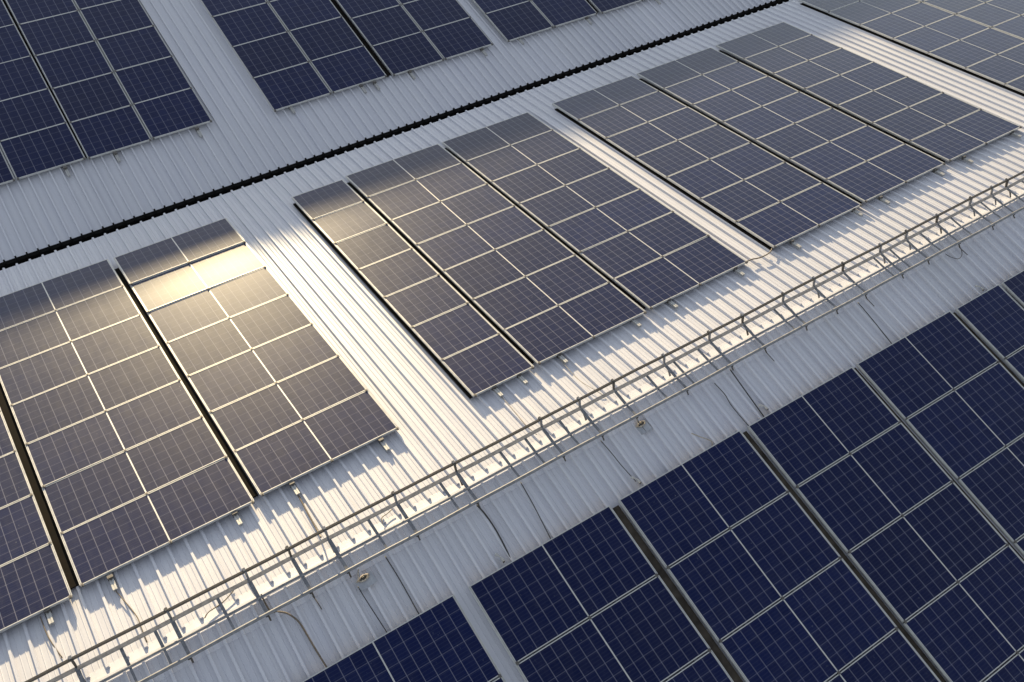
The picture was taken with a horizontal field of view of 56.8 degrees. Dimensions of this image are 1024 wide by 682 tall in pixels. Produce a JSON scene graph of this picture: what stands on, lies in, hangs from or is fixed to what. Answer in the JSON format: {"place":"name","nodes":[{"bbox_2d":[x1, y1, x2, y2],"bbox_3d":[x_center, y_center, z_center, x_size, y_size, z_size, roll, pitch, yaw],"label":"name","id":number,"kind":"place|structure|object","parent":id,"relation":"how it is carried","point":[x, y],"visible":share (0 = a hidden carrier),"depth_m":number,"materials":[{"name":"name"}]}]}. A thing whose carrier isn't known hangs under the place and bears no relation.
{"place":"outdoors","nodes":[
{"label":"outdoors","id":0,"kind":"place"},
{"label":"ground","id":1,"kind":"structure","parent":0,"visible":0},
{"bbox_2d":[0,0,788,270],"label":"metal roof","id":2,"kind":"structure","parent":1,"relation":"on","point":[250,136],"depth_m":19.10,"materials":[{"name":"paint"}]},
{"bbox_2d":[63,165,70,176],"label":"mounting rail","id":3,"kind":"object","parent":2,"relation":"on","point":[65,168],"visible":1,"depth_m":17.35,"materials":[{"name":"metal"}]},
{"bbox_2d":[0,88,65,141],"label":"solar panel","id":4,"kind":"object","parent":3,"relation":"on","point":[29,113],"visible":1,"depth_m":17.90,"materials":[{"name":"glass"}]},
{"bbox_2d":[0,122,85,179],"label":"solar panel","id":5,"kind":"object","parent":3,"relation":"on","point":[40,151],"visible":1,"depth_m":17.47,"materials":[{"name":"glass"}]},
{"bbox_2d":[113,151,120,162],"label":"mounting rail","id":6,"kind":"object","parent":2,"relation":"on","point":[115,154],"visible":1,"depth_m":17.70,"materials":[{"name":"metal"}]},
{"bbox_2d":[19,11,94,56],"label":"solar panel","id":7,"kind":"object","parent":6,"relation":"on","point":[56,32],"visible":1,"depth_m":19.11,"materials":[{"name":"glass"}]},
{"bbox_2d":[35,41,112,89],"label":"solar panel","id":8,"kind":"object","parent":6,"relation":"on","point":[73,64],"visible":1,"depth_m":18.73,"materials":[{"name":"glass"}]},
{"bbox_2d":[52,73,131,122],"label":"solar panel","id":9,"kind":"object","parent":6,"relation":"on","point":[90,97],"visible":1,"depth_m":18.34,"materials":[{"name":"glass"}]},
{"bbox_2d":[70,106,150,158],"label":"solar panel","id":10,"kind":"object","parent":6,"relation":"on","point":[110,132],"visible":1,"depth_m":17.95,"materials":[{"name":"glass"}]},
{"bbox_2d":[194,127,202,137],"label":"mounting rail","id":11,"kind":"object","parent":2,"relation":"on","point":[197,129],"visible":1,"depth_m":18.33,"materials":[{"name":"metal"}]},
{"bbox_2d":[97,26,172,71],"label":"solar panel","id":12,"kind":"object","parent":11,"relation":"on","point":[133,48],"visible":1,"depth_m":19.21,"materials":[{"name":"glass"}]},
{"bbox_2d":[114,56,191,104],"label":"solar panel","id":13,"kind":"object","parent":11,"relation":"on","point":[152,79],"visible":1,"depth_m":18.83,"materials":[{"name":"glass"}]},
{"bbox_2d":[133,88,211,139],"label":"solar panel","id":14,"kind":"object","parent":11,"relation":"on","point":[169,114],"visible":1,"depth_m":18.44,"materials":[{"name":"glass"}]},
{"bbox_2d":[372,81,379,89],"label":"mounting rail","id":15,"kind":"object","parent":2,"relation":"on","point":[375,84],"visible":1,"depth_m":19.75,"materials":[{"name":"metal"}]},
{"bbox_2d":[289,16,363,61],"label":"solar panel","id":16,"kind":"object","parent":15,"relation":"on","point":[325,38],"visible":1,"depth_m":20.21,"materials":[{"name":"glass"}]},
{"bbox_2d":[310,46,386,93],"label":"solar panel","id":17,"kind":"object","parent":15,"relation":"on","point":[347,69],"visible":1,"depth_m":19.82,"materials":[{"name":"glass"}]},
{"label":"rail","id":18,"kind":"object","parent":2,"relation":"on","visible":0},
{"bbox_2d":[212,2,287,47],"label":"solar panel","id":19,"kind":"object","parent":18,"relation":"on","point":[248,24],"visible":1,"depth_m":20.09,"materials":[{"name":"glass"}]},
{"bbox_2d":[232,32,308,78],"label":"solar panel","id":20,"kind":"object","parent":18,"relation":"on","point":[269,54],"visible":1,"depth_m":19.70,"materials":[{"name":"glass"}]},
{"bbox_2d":[252,62,330,111],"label":"solar panel","id":21,"kind":"object","parent":18,"relation":"on","point":[291,86],"visible":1,"depth_m":19.30,"materials":[{"name":"glass"}]},
{"bbox_2d":[0,0,1023,681],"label":"metal roof","id":22,"kind":"structure","parent":1,"relation":"on","point":[438,416],"depth_m":13.50,"materials":[{"name":"paint"}]},
{"bbox_2d":[0,382,78,588],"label":"cable duct","id":23,"kind":"object","parent":22,"relation":"on","point":[56,539],"visible":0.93,"depth_m":12.26,"materials":[{"name":"black metal"}]},
{"bbox_2d":[43,608,54,625],"bbox_3d":[-6.961,1.554,12.759,0.068,0.069,6.200,-25,46,-23],"label":"mounting rail","id":24,"kind":"object","parent":22,"relation":"on","point":[48,612],"visible":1,"depth_m":10.85,"materials":[{"name":"metal"}]},
{"bbox_2d":[0,494,51,566],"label":"solar panel","id":25,"kind":"object","parent":24,"relation":"on","point":[23,530],"visible":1,"depth_m":11.74,"materials":[{"name":"glass"}]},
{"bbox_2d":[0,543,72,632],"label":"solar panel","id":26,"kind":"object","parent":24,"relation":"on","point":[34,583],"visible":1,"depth_m":11.12,"materials":[{"name":"glass"}]},
{"bbox_2d":[107,573,117,591],"bbox_3d":[-6.367,1.252,13.073,0.068,0.069,6.200,-25,46,-23],"label":"mounting rail","id":27,"kind":"object","parent":22,"relation":"on","point":[110,578],"visible":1,"depth_m":11.18,"materials":[{"name":"metal"}]},
{"bbox_2d":[10,346,180,445],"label":"solar panel","id":28,"kind":"object","parent":27,"relation":"on","point":[54,410],"visible":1,"depth_m":13.55,"materials":[{"name":"glass"}]},
{"bbox_2d":[42,417,227,534],"bbox_3d":[-4.923,1.729,12.409,2.182,0.049,0.930,-25,46,-24],"label":"solar panel","id":29,"kind":"object","parent":27,"relation":"on","point":[83,496],"visible":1,"depth_m":12.38,"materials":[{"name":"glass"}]},
{"bbox_2d":[114,218,245,284],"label":"solar panel","id":30,"kind":"object","parent":22,"relation":"on","point":[159,257],"visible":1,"depth_m":16.15,"materials":[{"name":"glass"}]},
{"bbox_2d":[130,243,265,313],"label":"solar panel","id":31,"kind":"object","parent":22,"relation":"on","point":[188,279],"visible":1,"depth_m":15.58,"materials":[{"name":"glass"}]},
{"bbox_2d":[231,510,242,526],"bbox_3d":[-5.088,0.615,13.735,0.068,0.069,6.200,-25,46,-23],"label":"mounting rail","id":32,"kind":"object","parent":22,"relation":"on","point":[235,515],"visible":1,"depth_m":11.83,"materials":[{"name":"metal"}]},
{"bbox_2d":[0,259,123,330],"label":"solar panel","id":33,"kind":"object","parent":32,"relation":"on","point":[52,295],"visible":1,"depth_m":15.37,"materials":[{"name":"glass"}]},
{"bbox_2d":[0,286,140,368],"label":"solar panel","id":34,"kind":"object","parent":32,"relation":"on","point":[43,333],"visible":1,"depth_m":14.74,"materials":[{"name":"glass"}]},
{"bbox_2d":[0,314,159,405],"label":"solar panel","id":35,"kind":"object","parent":32,"relation":"on","point":[40,373],"visible":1,"depth_m":14.13,"materials":[{"name":"glass"}]},
{"bbox_2d":[25,380,202,487],"bbox_3d":[-5.435,1.241,12.990,2.182,0.051,0.930,-25,46,-24],"label":"solar panel","id":36,"kind":"object","parent":32,"relation":"on","point":[78,447],"visible":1,"depth_m":12.96,"materials":[{"name":"glass"}]},
{"bbox_2d":[60,457,254,586],"bbox_3d":[-4.409,2.218,11.829,2.182,0.050,0.930,-25,46,-24],"label":"solar panel","id":37,"kind":"object","parent":32,"relation":"on","point":[121,536],"visible":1,"depth_m":11.79,"materials":[{"name":"glass"}]},
{"bbox_2d":[289,481,300,495],"bbox_3d":[-3.921,0.801,13.464,0.068,0.069,4.300,-25,46,-23],"label":"mounting rail","id":38,"kind":"object","parent":22,"relation":"on","point":[292,485],"visible":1,"depth_m":12.17,"materials":[{"name":"metal"}]},
{"bbox_2d":[166,295,312,376],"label":"solar panel","id":39,"kind":"object","parent":38,"relation":"on","point":[218,342],"visible":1,"depth_m":14.44,"materials":[{"name":"glass"}]},
{"bbox_2d":[187,324,338,413],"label":"solar panel","id":40,"kind":"object","parent":38,"relation":"on","point":[240,376],"visible":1,"depth_m":13.86,"materials":[{"name":"glass"}]},
{"bbox_2d":[209,355,367,452],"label":"solar panel","id":41,"kind":"object","parent":38,"relation":"on","point":[271,409],"visible":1,"depth_m":13.29,"materials":[{"name":"glass"}]},
{"bbox_2d":[377,437,389,451],"bbox_3d":[-2.843,0.294,13.988,0.068,0.069,4.300,-25,46,-23],"label":"mounting rail","id":42,"kind":"object","parent":22,"relation":"on","point":[383,444],"visible":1,"depth_m":12.69,"materials":[{"name":"metal"}]},
{"bbox_2d":[148,267,288,344],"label":"solar panel","id":43,"kind":"object","parent":42,"relation":"on","point":[207,307],"visible":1,"depth_m":15.01,"materials":[{"name":"glass"}]},
{"bbox_2d":[234,391,398,495],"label":"solar panel","id":44,"kind":"object","parent":42,"relation":"on","point":[276,460],"visible":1,"depth_m":12.71,"materials":[{"name":"glass"}]},
{"bbox_2d":[302,594,501,681],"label":"solar panel","id":45,"kind":"object","parent":22,"relation":"on","point":[441,641],"visible":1,"depth_m":10.85,"materials":[{"name":"glass"}]},
{"bbox_2d":[492,385,503,397],"bbox_3d":[-1.862,-0.892,15.287,0.068,0.069,6.200,-25,46,-23],"label":"mounting rail","id":46,"kind":"object","parent":22,"relation":"on","point":[495,389],"visible":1,"depth_m":13.38,"materials":[{"name":"metal"}]},
{"bbox_2d":[383,275,468,328],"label":"solar panel","id":47,"kind":"object","parent":46,"relation":"on","point":[423,301],"visible":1,"depth_m":14.90,"materials":[{"name":"glass"}]},
{"bbox_2d":[441,333,533,396],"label":"solar panel","id":48,"kind":"object","parent":46,"relation":"on","point":[482,367],"visible":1,"depth_m":13.74,"materials":[{"name":"glass"}]},
{"bbox_2d":[516,373,527,384],"bbox_3d":[-1.512,-1.063,15.464,0.068,0.069,6.200,-25,46,-23],"label":"mounting rail","id":49,"kind":"object","parent":22,"relation":"on","point":[522,379],"visible":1,"depth_m":13.55,"materials":[{"name":"metal"}]},
{"bbox_2d":[358,248,439,297],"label":"solar panel","id":50,"kind":"object","parent":49,"relation":"on","point":[385,278],"visible":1,"depth_m":15.47,"materials":[{"name":"glass"}]},
{"bbox_2d":[411,303,499,361],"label":"solar panel","id":51,"kind":"object","parent":49,"relation":"on","point":[442,337],"visible":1,"depth_m":14.32,"materials":[{"name":"glass"}]},
{"bbox_2d":[25,171,1023,681],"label":"ridge guardrail","id":52,"kind":"object","parent":22,"relation":"on","point":[349,527],"visible":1,"depth_m":12.32,"materials":[{"name":"metal"}]},
{"bbox_2d":[556,353,567,363],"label":"mounting rail","id":53,"kind":"object","parent":22,"relation":"on","point":[562,358],"visible":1,"depth_m":13.84,"materials":[{"name":"metal"}]},
{"bbox_2d":[416,206,544,271],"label":"solar panel","id":54,"kind":"object","parent":53,"relation":"on","point":[460,245],"visible":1,"depth_m":16.14,"materials":[{"name":"glass"}]},
{"bbox_2d":[472,255,609,331],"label":"solar panel","id":55,"kind":"object","parent":53,"relation":"on","point":[509,305],"visible":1,"depth_m":14.97,"materials":[{"name":"glass"}]},
{"bbox_2d":[468,505,658,664],"bbox_3d":[0.654,2.940,11.580,2.147,0.050,1.074,-25,65,-24],"label":"solar panel","id":56,"kind":"object","parent":22,"relation":"on","point":[539,597],"visible":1,"depth_m":11.55,"materials":[{"name":"glass"}]},
{"bbox_2d":[516,576,710,681],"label":"solar panel","id":57,"kind":"object","parent":22,"relation":"on","point":[648,631],"visible":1,"depth_m":11.26,"materials":[{"name":"glass"}]},
{"bbox_2d":[630,319,641,327],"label":"mounting rail","id":58,"kind":"object","parent":22,"relation":"on","point":[636,323],"visible":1,"depth_m":14.39,"materials":[{"name":"metal"}]},
{"bbox_2d":[345,144,461,197],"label":"solar panel","id":59,"kind":"object","parent":58,"relation":"on","point":[387,175],"visible":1,"depth_m":17.88,"materials":[{"name":"glass"}]},
{"bbox_2d":[367,163,487,221],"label":"solar panel","id":60,"kind":"object","parent":58,"relation":"on","point":[390,205],"visible":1,"depth_m":17.30,"materials":[{"name":"glass"}]},
{"bbox_2d":[391,184,514,245],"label":"solar panel","id":61,"kind":"object","parent":58,"relation":"on","point":[417,227],"visible":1,"depth_m":16.72,"materials":[{"name":"glass"}]},
{"bbox_2d":[443,230,575,300],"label":"solar panel","id":62,"kind":"object","parent":58,"relation":"on","point":[476,277],"visible":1,"depth_m":15.55,"materials":[{"name":"glass"}]},
{"bbox_2d":[504,282,646,364],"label":"solar panel","id":63,"kind":"object","parent":58,"relation":"on","point":[538,339],"visible":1,"depth_m":14.39,"materials":[{"name":"glass"}]},
{"bbox_2d":[666,298,677,308],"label":"mounting rail","id":64,"kind":"object","parent":22,"relation":"on","point":[672,303],"visible":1,"depth_m":14.72,"materials":[{"name":"metal"}]},
{"bbox_2d":[580,212,709,279],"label":"solar panel","id":65,"kind":"object","parent":64,"relation":"on","point":[637,247],"visible":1,"depth_m":15.83,"materials":[{"name":"glass"}]},
{"bbox_2d":[618,430,788,569],"bbox_3d":[2.551,2.054,12.492,2.146,0.051,1.066,-25,65,-24],"label":"solar panel","id":66,"kind":"object","parent":22,"relation":"on","point":[682,510],"visible":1,"depth_m":12.46,"materials":[{"name":"glass"}]},
{"bbox_2d":[733,267,744,276],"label":"mounting rail","id":67,"kind":"object","parent":22,"relation":"on","point":[738,271],"visible":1,"depth_m":15.27,"materials":[{"name":"metal"}]},
{"bbox_2d":[442,112,552,162],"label":"solar panel","id":68,"kind":"object","parent":67,"relation":"on","point":[492,138],"visible":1,"depth_m":18.72,"materials":[{"name":"glass"}]},
{"bbox_2d":[466,130,580,182],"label":"solar panel","id":69,"kind":"object","parent":67,"relation":"on","point":[493,166],"visible":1,"depth_m":18.14,"materials":[{"name":"glass"}]},
{"bbox_2d":[491,148,609,204],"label":"solar panel","id":70,"kind":"object","parent":67,"relation":"on","point":[534,181],"visible":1,"depth_m":17.57,"materials":[{"name":"glass"}]},
{"bbox_2d":[519,168,639,227],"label":"solar panel","id":71,"kind":"object","parent":67,"relation":"on","point":[563,203],"visible":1,"depth_m":16.99,"materials":[{"name":"glass"}]},
{"bbox_2d":[548,189,673,253],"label":"solar panel","id":72,"kind":"object","parent":67,"relation":"on","point":[583,231],"visible":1,"depth_m":16.41,"materials":[{"name":"glass"}]},
{"bbox_2d":[613,236,747,309],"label":"solar panel","id":73,"kind":"object","parent":67,"relation":"on","point":[661,280],"visible":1,"depth_m":15.25,"materials":[{"name":"glass"}]},
{"bbox_2d":[667,492,841,642],"bbox_3d":[3.117,2.847,12.086,2.146,0.050,1.066,-25,65,-24],"label":"solar panel","id":74,"kind":"object","parent":22,"relation":"on","point":[728,582],"visible":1,"depth_m":12.05,"materials":[{"name":"glass"}]},
{"bbox_2d":[788,239,801,248],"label":"mounting rail","id":75,"kind":"object","parent":22,"relation":"on","point":[793,243],"visible":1,"depth_m":15.79,"materials":[{"name":"metal"}]},
{"bbox_2d":[606,107,718,158],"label":"solar panel","id":76,"kind":"object","parent":75,"relation":"on","point":[649,136],"visible":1,"depth_m":18.65,"materials":[{"name":"glass"}]},
{"bbox_2d":[635,125,750,178],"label":"solar panel","id":77,"kind":"object","parent":75,"relation":"on","point":[675,157],"visible":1,"depth_m":18.07,"materials":[{"name":"glass"}]},
{"bbox_2d":[666,142,785,199],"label":"solar panel","id":78,"kind":"object","parent":75,"relation":"on","point":[720,172],"visible":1,"depth_m":17.50,"materials":[{"name":"glass"}]},
{"bbox_2d":[736,183,861,247],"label":"solar panel","id":79,"kind":"object","parent":75,"relation":"on","point":[792,217],"visible":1,"depth_m":16.34,"materials":[{"name":"glass"}]},
{"bbox_2d":[719,558,898,681],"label":"solar panel","id":80,"kind":"object","parent":22,"relation":"on","point":[825,625],"visible":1,"depth_m":11.70,"materials":[{"name":"glass"}]},
{"bbox_2d":[747,367,900,487],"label":"solar panel","id":81,"kind":"object","parent":22,"relation":"on","point":[813,432],"visible":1,"depth_m":13.36,"materials":[{"name":"glass"}]},
{"bbox_2d":[851,208,862,216],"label":"mounting rail","id":82,"kind":"object","parent":22,"relation":"on","point":[855,211],"visible":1,"depth_m":16.41,"materials":[{"name":"metal"}]},
{"bbox_2d":[552,76,658,120],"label":"solar panel","id":83,"kind":"object","parent":82,"relation":"on","point":[601,99],"visible":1,"depth_m":19.80,"materials":[{"name":"glass"}]},
{"bbox_2d":[578,91,687,138],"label":"solar panel","id":84,"kind":"object","parent":82,"relation":"on","point":[610,122],"visible":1,"depth_m":19.22,"materials":[{"name":"glass"}]},
{"bbox_2d":[700,162,822,222],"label":"solar panel","id":85,"kind":"object","parent":82,"relation":"on","point":[741,200],"visible":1,"depth_m":16.92,"materials":[{"name":"glass"}]},
{"bbox_2d":[795,422,953,553],"bbox_3d":[4.991,1.980,12.981,2.116,0.049,1.061,-25,65,-23],"label":"solar panel","id":86,"kind":"object","parent":22,"relation":"on","point":[863,493],"visible":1,"depth_m":12.95,"materials":[{"name":"glass"}]},
{"bbox_2d":[876,195,889,204],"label":"mounting rail","id":87,"kind":"object","parent":22,"relation":"on","point":[883,200],"visible":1,"depth_m":16.68,"materials":[{"name":"metal"}]},
{"bbox_2d":[692,76,799,122],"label":"solar panel","id":88,"kind":"object","parent":87,"relation":"on","point":[732,103],"visible":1,"depth_m":19.56,"materials":[{"name":"glass"}]},
{"bbox_2d":[828,630,940,681],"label":"solar panel","id":89,"kind":"object","parent":22,"relation":"on","point":[894,656],"visible":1,"depth_m":11.63,"materials":[{"name":"glass"}]},
{"bbox_2d":[847,483,1008,623],"bbox_3d":[5.550,2.771,12.575,2.116,0.051,1.061,-25,65,-23],"label":"solar panel","id":90,"kind":"object","parent":22,"relation":"on","point":[916,559],"visible":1,"depth_m":12.54,"materials":[{"name":"glass"}]},
{"bbox_2d":[856,311,999,419],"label":"solar panel","id":91,"kind":"object","parent":22,"relation":"on","point":[914,372],"visible":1,"depth_m":14.24,"materials":[{"name":"glass"}]},
{"bbox_2d":[932,168,944,176],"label":"mounting rail","id":92,"kind":"object","parent":22,"relation":"on","point":[935,170],"visible":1,"depth_m":17.30,"materials":[{"name":"metal"}]},
{"bbox_2d":[664,62,767,105],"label":"solar panel","id":93,"kind":"object","parent":92,"relation":"on","point":[697,89],"visible":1,"depth_m":20.13,"materials":[{"name":"glass"}]},
{"bbox_2d":[723,92,832,140],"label":"solar panel","id":94,"kind":"object","parent":92,"relation":"on","point":[769,118],"visible":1,"depth_m":18.99,"materials":[{"name":"glass"}]},
{"bbox_2d":[755,108,867,159],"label":"solar panel","id":95,"kind":"object","parent":92,"relation":"on","point":[805,135],"visible":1,"depth_m":18.41,"materials":[{"name":"glass"}]},
{"bbox_2d":[789,125,904,180],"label":"solar panel","id":96,"kind":"object","parent":92,"relation":"on","point":[828,160],"visible":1,"depth_m":17.84,"materials":[{"name":"glass"}]},
{"bbox_2d":[826,144,945,202],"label":"solar panel","id":97,"kind":"object","parent":92,"relation":"on","point":[873,178],"visible":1,"depth_m":17.26,"materials":[{"name":"glass"}]},
{"bbox_2d":[903,545,1023,681],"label":"solar panel","id":98,"kind":"object","parent":22,"relation":"on","point":[969,627],"visible":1,"depth_m":12.09,"materials":[{"name":"glass"}]},
{"bbox_2d":[906,363,1023,479],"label":"solar panel","id":99,"kind":"object","parent":22,"relation":"on","point":[963,429],"visible":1,"depth_m":13.79,"materials":[{"name":"glass"}]},
{"bbox_2d":[958,155,973,163],"bbox_3d":[6.806,-4.974,19.495,0.068,0.069,6.200,-25,46,-23],"label":"mounting rail","id":100,"kind":"object","parent":22,"relation":"on","point":[963,157],"visible":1,"depth_m":17.61,"materials":[{"name":"metal"}]},
{"bbox_2d":[804,62,907,106],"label":"solar panel","id":101,"kind":"object","parent":100,"relation":"on","point":[852,84],"visible":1,"depth_m":19.91,"materials":[{"name":"glass"}]},
{"bbox_2d":[955,284,1023,358],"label":"solar panel","id":102,"kind":"object","parent":22,"relation":"on","point":[993,317],"visible":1,"depth_m":14.92,"materials":[{"name":"glass"}]},
{"bbox_2d":[958,436,1023,542],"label":"solar panel","id":103,"kind":"object","parent":22,"relation":"on","point":[993,486],"visible":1,"depth_m":13.23,"materials":[{"name":"glass"}]},
{"bbox_2d":[1009,131,1021,137],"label":"mounting rail","id":104,"kind":"object","parent":22,"relation":"on","point":[1013,133],"visible":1,"depth_m":18.22,"materials":[{"name":"metal"}]},
{"bbox_2d":[837,76,943,123],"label":"solar panel","id":105,"kind":"object","parent":104,"relation":"on","point":[871,107],"visible":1,"depth_m":19.33,"materials":[{"name":"glass"}]},
{"bbox_2d":[872,93,981,141],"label":"solar panel","id":106,"kind":"object","parent":104,"relation":"on","point":[913,122],"visible":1,"depth_m":18.75,"materials":[{"name":"glass"}]},
{"bbox_2d":[910,110,1021,161],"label":"solar panel","id":107,"kind":"object","parent":104,"relation":"on","point":[949,142],"visible":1,"depth_m":18.17,"materials":[{"name":"glass"}]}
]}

